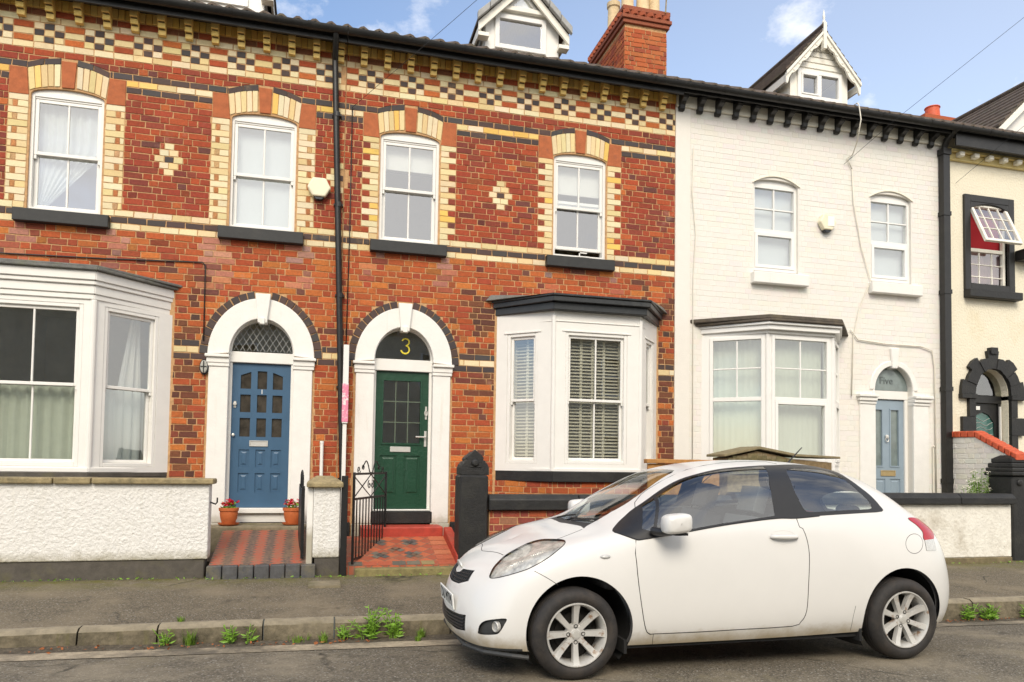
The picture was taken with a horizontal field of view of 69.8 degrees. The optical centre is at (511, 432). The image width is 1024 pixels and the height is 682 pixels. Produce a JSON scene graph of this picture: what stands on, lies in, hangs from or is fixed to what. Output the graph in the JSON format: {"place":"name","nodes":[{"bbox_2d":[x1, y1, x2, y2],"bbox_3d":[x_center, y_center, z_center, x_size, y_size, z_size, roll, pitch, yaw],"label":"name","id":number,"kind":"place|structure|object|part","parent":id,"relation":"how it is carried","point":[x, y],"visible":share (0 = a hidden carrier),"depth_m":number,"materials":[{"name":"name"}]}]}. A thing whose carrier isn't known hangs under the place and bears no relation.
{"place":"outdoors","nodes":[
{"label":"outdoors","id":0,"kind":"place"},
{"bbox_2d":[207,552,213,565],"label":"front yard","id":1,"kind":"structure","parent":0,"point":[209,558],"depth_m":8.25,"materials":[{"name":"soil"}]},
{"bbox_2d":[209,530,306,576],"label":"path","id":2,"kind":"structure","parent":0,"point":[246,547],"depth_m":8.40,"materials":[{"name":"tile"}]},
{"bbox_2d":[346,536,454,574],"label":"path","id":3,"kind":"structure","parent":0,"point":[424,547],"depth_m":8.80,"materials":[{"name":"tile"}]},
{"bbox_2d":[348,536,455,565],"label":"path tiles","id":4,"kind":"object","parent":3,"relation":"on","point":[444,556],"visible":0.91,"depth_m":8.74,"materials":[{"name":"red tile"}]},
{"bbox_2d":[351,460,386,563],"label":"iron gate","id":5,"kind":"structure","parent":4,"relation":"on","point":[372,473],"depth_m":8.69,"materials":[{"name":"black metal"}]},
{"bbox_2d":[443,527,457,562],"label":"path kerb","id":6,"kind":"structure","parent":3,"relation":"on","point":[448,534],"depth_m":9.13,"materials":[{"name":"red paint"}]},
{"bbox_2d":[0,624,1023,681],"bbox_3d":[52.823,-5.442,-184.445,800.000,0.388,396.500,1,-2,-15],"label":"road","id":7,"kind":"structure","parent":0,"point":[983,653],"depth_m":5.22,"materials":[{"name":"grey asphalt"}]},
{"bbox_2d":[0,596,1023,647],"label":"kerb","id":8,"kind":"structure","parent":7,"relation":"on","point":[210,631],"depth_m":5.95,"materials":[{"name":"concrete"}]},
{"bbox_2d":[0,620,1023,661],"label":"gutter channel","id":9,"kind":"object","parent":7,"relation":"on","point":[105,654],"visible":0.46,"depth_m":5.65,"materials":[{"name":"concrete"}]},
{"bbox_2d":[414,635,420,640],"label":"grass tuft","id":10,"kind":"object","parent":9,"relation":"on","point":[418,638],"visible":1,"depth_m":6.10,"materials":[{"name":"green plant"}]},
{"bbox_2d":[0,618,1023,653],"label":"gutter silt","id":11,"kind":"object","parent":7,"relation":"on","point":[25,650],"visible":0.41,"depth_m":5.80,"materials":[{"name":"soil"}]},
{"bbox_2d":[152,628,175,645],"bbox_3d":[-2.711,1.587,5.718,0.151,0.132,0.142,0,-3,23],"label":"weed","id":12,"kind":"object","parent":11,"relation":"on","point":[163,638],"visible":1,"depth_m":5.72,"materials":[{"name":"green plant"}]},
{"bbox_2d":[181,628,197,645],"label":"grass tuft","id":13,"kind":"object","parent":11,"relation":"on","point":[189,641],"visible":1,"depth_m":5.76,"materials":[{"name":"green plant"}]},
{"bbox_2d":[219,624,239,643],"bbox_3d":[-2.244,1.600,5.844,0.164,0.148,0.155,1,-2,-15],"label":"weed","id":14,"kind":"object","parent":11,"relation":"on","point":[229,634],"visible":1,"depth_m":5.84,"materials":[{"name":"green plant"}]},
{"bbox_2d":[241,624,259,643],"bbox_3d":[-2.105,1.603,5.886,0.129,0.149,0.132,-1,-3,38],"label":"weed","id":15,"kind":"object","parent":11,"relation":"on","point":[251,639],"visible":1,"depth_m":5.88,"materials":[{"name":"green plant"}]},
{"bbox_2d":[287,635,309,642],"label":"grass tuft","id":16,"kind":"object","parent":11,"relation":"on","point":[296,641],"visible":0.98,"depth_m":5.95,"materials":[{"name":"green plant"}]},
{"bbox_2d":[317,632,328,642],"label":"grass tuft","id":17,"kind":"object","parent":11,"relation":"on","point":[323,637],"visible":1,"depth_m":5.95,"materials":[{"name":"green plant"}]},
{"bbox_2d":[335,619,355,639],"bbox_3d":[-1.381,1.623,6.074,0.180,0.168,0.122,0,-2,13],"label":"weed","id":18,"kind":"object","parent":11,"relation":"on","point":[342,635],"visible":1,"depth_m":6.07,"materials":[{"name":"green plant"}]},
{"bbox_2d":[348,605,385,638],"bbox_3d":[-1.208,1.581,6.127,0.316,0.267,0.185,1,-2,-15],"label":"weed","id":19,"kind":"object","parent":11,"relation":"on","point":[370,629],"visible":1,"depth_m":6.11,"materials":[{"name":"green plant"}]},
{"bbox_2d":[378,608,403,637],"bbox_3d":[-1.011,1.593,6.175,0.235,0.259,0.156,1,-2,-15],"label":"weed","id":20,"kind":"object","parent":11,"relation":"on","point":[395,626],"visible":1,"depth_m":6.16,"materials":[{"name":"green plant"}]},
{"bbox_2d":[416,628,425,637],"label":"grass tuft","id":21,"kind":"object","parent":11,"relation":"on","point":[421,633],"visible":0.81,"depth_m":6.22,"materials":[{"name":"green plant"}]},
{"bbox_2d":[10,617,1016,653],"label":"leaf litter","id":22,"kind":"object","parent":11,"relation":"on","point":[152,647],"visible":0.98,"depth_m":5.79,"materials":[{"name":"brown plant"}]},
{"bbox_2d":[960,604,979,619],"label":"nettle","id":23,"kind":"object","parent":11,"relation":"on","point":[969,614],"visible":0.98,"depth_m":7.64,"materials":[{"name":"green plant"}]},
{"bbox_2d":[973,603,1000,619],"bbox_3d":[4.994,1.883,7.730,0.341,0.161,0.220,1,-2,-15],"label":"nettle","id":24,"kind":"object","parent":11,"relation":"on","point":[989,614],"visible":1,"depth_m":7.70,"materials":[{"name":"green plant"}]},
{"bbox_2d":[440,447,948,679],"bbox_3d":[1.449,0.889,5.954,4.002,1.588,2.060,1,-2,-15],"label":"parked car","id":25,"kind":"object","parent":7,"relation":"on","point":[698,563],"visible":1,"depth_m":5.20,"materials":[{"name":"white paint"}]},
{"bbox_3d":[1.133,0.838,6.545,1.376,1.179,0.763,1,-2,-15],"label":"door","id":26,"kind":"part","parent":25,"relation":"part of","materials":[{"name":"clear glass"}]},
{"bbox_3d":[1.460,0.790,5.290,1.376,1.179,0.763,1,-2,-15],"label":"door","id":27,"kind":"part","parent":25,"relation":"part of","materials":[{"name":"white paint"}]},
{"bbox_2d":[0,561,1023,628],"bbox_3d":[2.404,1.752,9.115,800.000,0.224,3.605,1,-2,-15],"label":"pavement","id":28,"kind":"structure","parent":0,"point":[32,604],"depth_m":6.91,"materials":[{"name":"concrete"}]},
{"bbox_2d":[0,477,217,581],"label":"garden wall","id":29,"kind":"structure","parent":28,"relation":"on","point":[84,528],"depth_m":7.57,"materials":[{"name":"paint"}]},
{"bbox_2d":[0,0,347,524],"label":"terraced house","id":30,"kind":"structure","parent":28,"relation":"on","point":[210,134],"depth_m":9.22,"materials":[{"name":"brick"}]},
{"bbox_2d":[12,90,109,228],"bbox_3d":[-5.434,-3.359,8.970,1.030,1.708,0.287,1,-2,-15],"label":"window","id":31,"kind":"structure","parent":30,"relation":"in","point":[66,133],"depth_m":9.03,"materials":[{"name":"white paint"}]},
{"bbox_2d":[0,258,182,477],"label":"bay window","id":32,"kind":"structure","parent":30,"relation":"in","point":[89,428],"depth_m":8.36,"materials":[{"name":"white paint"}]},
{"bbox_2d":[0,252,205,340],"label":"cable","id":33,"kind":"object","parent":30,"relation":"attached to","point":[129,259],"visible":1,"depth_m":9.08,"materials":[{"name":"black plastic"}]},
{"bbox_2d":[199,359,208,374],"bbox_3d":[-3.855,-0.829,9.194,0.110,0.200,0.077,1,-2,-15],"label":"wall light","id":34,"kind":"object","parent":30,"relation":"attached to","point":[203,367],"visible":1,"depth_m":9.17,"materials":[{"name":"plastic"}]},
{"bbox_2d":[210,523,306,551],"bbox_3d":[-3.161,1.342,9.136,1.180,0.418,0.330,1,-2,-15],"label":"doorstep","id":35,"kind":"object","parent":30,"relation":"attached to","point":[216,531],"visible":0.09,"depth_m":8.98,"materials":[{"name":"grey stone"}]},
{"bbox_2d":[218,498,239,525],"bbox_3d":[-3.482,0.969,9.036,0.250,0.336,0.250,1,-2,-15],"label":"flower pot","id":36,"kind":"object","parent":35,"relation":"on","point":[228,515],"visible":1,"depth_m":8.96,"materials":[{"name":"ceramic"}]},
{"bbox_2d":[282,499,298,525],"bbox_3d":[-2.757,0.988,9.224,0.250,0.333,0.250,1,-2,-15],"label":"flower pot","id":37,"kind":"object","parent":35,"relation":"on","point":[291,516],"visible":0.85,"depth_m":9.14,"materials":[{"name":"ceramic"}]},
{"bbox_2d":[229,363,290,506],"bbox_3d":[-3.252,0.034,9.493,0.716,1.852,0.081,1,-2,-15],"label":"door","id":38,"kind":"structure","parent":30,"relation":"in","point":[260,415],"depth_m":9.49,"materials":[{"name":"blue paint"}]},
{"bbox_2d":[217,115,303,245],"bbox_3d":[-3.225,-3.304,9.535,1.040,1.708,0.270,1,-2,-15],"label":"window","id":39,"kind":"structure","parent":30,"relation":"in","point":[263,151],"depth_m":9.62,"materials":[{"name":"white paint"}]},
{"bbox_2d":[308,177,330,200],"bbox_3d":[-2.526,-3.191,9.618,0.291,0.286,0.088,1,-2,-15],"label":"alarm box","id":40,"kind":"object","parent":30,"relation":"attached to","point":[319,189],"visible":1,"depth_m":9.58,"materials":[{"name":"plastic"}]},
{"bbox_2d":[206,563,314,579],"bbox_3d":[-2.692,1.502,7.907,1.110,0.169,0.108,1,-2,-15],"label":"path edging","id":41,"kind":"object","parent":28,"relation":"on","point":[257,571],"visible":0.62,"depth_m":7.86,"materials":[{"name":"grey brick"}]},
{"bbox_2d":[308,580,340,587],"bbox_3d":[-1.943,1.578,7.604,0.320,0.052,0.350,1,-2,-15],"label":"access cover","id":42,"kind":"object","parent":28,"relation":"on","point":[326,584],"visible":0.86,"depth_m":7.51,"materials":[{"name":"grey stone"}]},
{"bbox_2d":[306,476,343,575],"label":"gate pillar","id":43,"kind":"structure","parent":28,"relation":"on","point":[323,522],"depth_m":8.13,"materials":[{"name":"paint"}]},
{"bbox_2d":[298,470,304,558],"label":"iron gate","id":44,"kind":"structure","parent":43,"relation":"attached to","point":[301,511],"depth_m":8.17,"materials":[{"name":"black metal"}]},
{"bbox_2d":[312,547,339,568],"bbox_3d":[-2.280,1.556,8.964,0.430,0.200,1.050,1,-2,-15],"label":"border bed","id":45,"kind":"object","parent":28,"relation":"on","point":[339,559],"depth_m":8.50,"materials":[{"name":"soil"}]},
{"bbox_2d":[319,441,323,475],"bbox_3d":[-2.464,0.789,9.458,0.052,1.370,0.052,1,-2,-15],"label":"waste pipe","id":46,"kind":"object","parent":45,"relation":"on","point":[321,457],"visible":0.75,"depth_m":9.46,"materials":[{"name":"white paint"}]},
{"bbox_2d":[340,345,348,526],"bbox_3d":[-2.167,0.168,9.481,0.078,2.620,0.078,1,-2,-15],"label":"sign post","id":47,"kind":"object","parent":45,"relation":"on","point":[345,391],"visible":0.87,"depth_m":9.47,"materials":[{"name":"white paint"}]},
{"bbox_2d":[339,476,347,575],"bbox_3d":[-1.877,1.104,8.192,0.070,1.250,0.070,1,-2,-15],"label":"gate post","id":48,"kind":"object","parent":28,"relation":"on","point":[343,527],"visible":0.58,"depth_m":8.16,"materials":[{"name":"black metal"}]},
{"bbox_2d":[354,566,453,576],"bbox_3d":[-1.150,1.585,8.331,1.240,0.122,0.138,1,-2,-15],"label":"path edging","id":49,"kind":"object","parent":28,"relation":"on","point":[402,571],"visible":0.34,"depth_m":8.26,"materials":[{"name":"beige stone"}]},
{"bbox_2d":[454,450,488,558],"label":"gate pier","id":50,"kind":"structure","parent":28,"relation":"on","point":[471,503],"depth_m":8.57,"materials":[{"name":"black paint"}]},
{"bbox_2d":[337,0,687,546],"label":"terraced house","id":51,"kind":"structure","parent":28,"relation":"on","point":[510,317],"depth_m":10.14,"materials":[{"name":"brick"}]},
{"bbox_2d":[346,107,352,343],"bbox_3d":[-2.155,-2.756,9.736,0.026,3.185,0.014,1,-2,-15],"label":"cable","id":52,"kind":"object","parent":51,"relation":"attached to","point":[349,225],"visible":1,"depth_m":9.73,"materials":[{"name":"black plastic"}]},
{"bbox_2d":[373,371,428,508],"bbox_3d":[-1.495,0.097,9.934,0.710,1.856,0.108,1,-2,-15],"label":"door","id":53,"kind":"structure","parent":51,"relation":"in","point":[405,464],"depth_m":9.94,"materials":[{"name":"green paint"}]},
{"bbox_2d":[360,524,442,536],"bbox_3d":[-1.444,1.401,9.560,1.040,0.385,0.368,1,-2,-15],"label":"doorstep","id":54,"kind":"object","parent":51,"relation":"attached to","point":[412,530],"visible":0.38,"depth_m":9.42,"materials":[{"name":"red tile"}]},
{"bbox_2d":[370,133,446,257],"bbox_3d":[-1.401,-3.258,10.008,1.026,1.708,0.270,1,-2,-15],"label":"window","id":55,"kind":"structure","parent":51,"relation":"in","point":[408,153],"depth_m":10.05,"materials":[{"name":"white paint"}]},
{"bbox_2d":[353,0,476,106],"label":"cable","id":56,"kind":"object","parent":51,"relation":"attached to","point":[415,53],"visible":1,"depth_m":9.51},
{"bbox_2d":[486,292,666,493],"bbox_3d":[1.021,-0.074,10.123,2.800,3.650,0.868,1,-2,-15],"label":"bay window","id":57,"kind":"structure","parent":51,"relation":"in","point":[553,320],"depth_m":10.01,"materials":[{"name":"white paint"}]},
{"bbox_2d":[545,155,614,271],"bbox_3d":[0.969,-3.198,10.626,1.024,1.708,0.275,1,-2,-15],"label":"window","id":58,"kind":"structure","parent":51,"relation":"in","point":[574,175],"depth_m":10.68,"materials":[{"name":"white paint"}]},
{"bbox_2d":[2,561,1022,581],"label":"pavement moss","id":59,"kind":"object","parent":28,"relation":"on","point":[291,576],"visible":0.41,"depth_m":7.68,"materials":[{"name":"green plant"}]},
{"bbox_2d":[487,494,731,535],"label":"garden wall","id":60,"kind":"structure","parent":28,"relation":"on","point":[505,511],"depth_m":8.78,"materials":[{"name":"brick"}]},
{"bbox_2d":[674,11,962,492],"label":"terraced house","id":61,"kind":"structure","parent":28,"relation":"on","point":[781,281],"depth_m":11.56,"materials":[{"name":"paint"}]},
{"bbox_2d":[692,148,695,459],"bbox_3d":[2.709,-1.892,10.960,0.074,4.800,0.014,1,-2,-15],"label":"cable","id":62,"kind":"object","parent":61,"relation":"attached to","point":[692,313],"visible":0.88,"depth_m":10.95,"materials":[{"name":"white plastic"}]},
{"bbox_2d":[690,314,847,491],"bbox_3d":[4.059,0.077,10.905,2.766,3.500,0.839,1,-2,-15],"label":"bay window","id":63,"kind":"structure","parent":61,"relation":"in","point":[761,374],"depth_m":10.85,"materials":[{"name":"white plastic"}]},
{"bbox_2d":[750,175,808,287],"bbox_3d":[4.125,-3.136,11.441,0.970,1.723,0.285,1,-2,-15],"label":"window","id":64,"kind":"structure","parent":61,"relation":"in","point":[774,202],"depth_m":11.52,"materials":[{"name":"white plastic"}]},
{"bbox_2d":[818,214,835,232],"bbox_3d":[4.963,-3.297,11.571,0.291,0.286,0.094,1,-2,-15],"label":"alarm box","id":65,"kind":"object","parent":61,"relation":"attached to","point":[826,223],"visible":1,"depth_m":11.53,"materials":[{"name":"plastic"}]},
{"bbox_2d":[847,102,861,168],"bbox_3d":[5.415,-4.836,11.753,0.113,1.235,0.830,0,-2,10],"label":"cable","id":66,"kind":"object","parent":61,"relation":"attached to","point":[858,133],"visible":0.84,"depth_m":11.41,"materials":[{"name":"white plastic"}]},
{"bbox_2d":[851,169,870,396],"bbox_3d":[5.567,-2.394,11.723,0.388,3.651,0.017,1,-2,-15],"label":"cable","id":67,"kind":"object","parent":61,"relation":"attached to","point":[867,287],"visible":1,"depth_m":11.74,"materials":[{"name":"white plastic"}]},
{"bbox_2d":[875,400,903,492],"bbox_3d":[6.098,0.384,11.918,0.600,1.830,0.076,1,-2,-15],"label":"door","id":68,"kind":"structure","parent":61,"relation":"in","point":[889,413],"depth_m":11.93,"materials":[{"name":"blue paint"}]},
{"bbox_2d":[850,329,936,492],"bbox_3d":[6.134,-0.319,11.792,1.637,2.626,0.020,1,-2,-15],"label":"cable","id":69,"kind":"object","parent":61,"relation":"attached to","point":[934,394],"visible":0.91,"depth_m":11.96,"materials":[{"name":"white plastic"}]},
{"bbox_2d":[868,190,922,297],"bbox_3d":[6.186,-3.084,11.976,0.970,1.723,0.285,1,-2,-15],"label":"window","id":70,"kind":"structure","parent":61,"relation":"in","point":[889,256],"depth_m":12.06,"materials":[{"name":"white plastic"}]},
{"bbox_2d":[932,445,934,492],"bbox_3d":[6.853,0.605,11.933,0.032,0.811,0.042,1,-2,-15],"label":"vent pipe","id":71,"kind":"object","parent":61,"relation":"attached to","point":[933,446],"visible":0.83,"depth_m":11.94,"materials":[{"name":"white plastic"}]},
{"bbox_2d":[848,17,1023,160],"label":"cable","id":72,"kind":"object","parent":61,"relation":"attached to","point":[938,85],"visible":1,"depth_m":11.08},
{"bbox_2d":[726,492,1015,563],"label":"garden wall","id":73,"kind":"structure","parent":28,"relation":"on","point":[969,528],"depth_m":10.32,"materials":[{"name":"white paint"}]},
{"bbox_2d":[920,81,1023,451],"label":"terraced house","id":74,"kind":"structure","parent":28,"relation":"on","point":[987,240],"depth_m":12.40,"materials":[{"name":"paint"}]},
{"bbox_2d":[976,403,996,437],"bbox_3d":[7.976,0.426,12.463,0.598,1.845,0.045,1,-2,-15],"label":"door","id":75,"kind":"structure","parent":74,"relation":"in","point":[986,417],"depth_m":12.51,"materials":[{"name":"black paint"}]},
{"bbox_2d":[956,126,1023,182],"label":"cable","id":76,"kind":"object","parent":74,"relation":"attached to","point":[989,154],"visible":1,"depth_m":11.90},
{"bbox_2d":[962,194,1022,301],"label":"window","id":77,"kind":"structure","parent":74,"relation":"in","point":[985,218],"depth_m":12.46,"materials":[{"name":"black paint"}]},
{"bbox_2d":[952,431,1023,492],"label":"boundary wall","id":78,"kind":"structure","parent":28,"relation":"on","point":[977,450],"depth_m":11.55,"materials":[{"name":"brick"}]},
{"bbox_2d":[984,455,1023,560],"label":"gate pier","id":79,"kind":"structure","parent":28,"relation":"on","point":[1009,478],"depth_m":10.80,"materials":[{"name":"black paint"}]},
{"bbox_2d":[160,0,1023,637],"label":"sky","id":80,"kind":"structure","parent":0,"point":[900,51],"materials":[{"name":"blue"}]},
{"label":"front yard","id":81,"kind":"structure","parent":0,"visible":0},
{"bbox_2d":[706,446,839,494],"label":"garden store","id":82,"kind":"structure","parent":81,"relation":"on","point":[733,481],"depth_m":9.92,"materials":[{"name":"brown wood"}]},
{"bbox_2d":[960,479,976,492],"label":"shrub","id":83,"kind":"object","parent":81,"relation":"on","point":[973,481],"visible":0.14,"depth_m":11.07,"materials":[{"name":"green plant"}]},
{"bbox_2d":[964,469,991,492],"bbox_3d":[7.123,1.085,11.177,0.501,1.098,0.330,3,-3,-41],"label":"shrub","id":84,"kind":"object","parent":81,"relation":"on","point":[978,487],"visible":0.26,"depth_m":11.19,"materials":[{"name":"green plant"}]},
{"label":"front yard","id":85,"kind":"structure","parent":0,"visible":0},
{"bbox_2d":[644,459,718,494],"bbox_3d":[2.254,0.902,9.716,1.070,1.100,0.110,1,-2,-15],"label":"timber fence","id":86,"kind":"object","parent":85,"relation":"on","point":[652,479],"visible":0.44,"depth_m":9.65,"materials":[{"name":"brown wood"}]}
]}

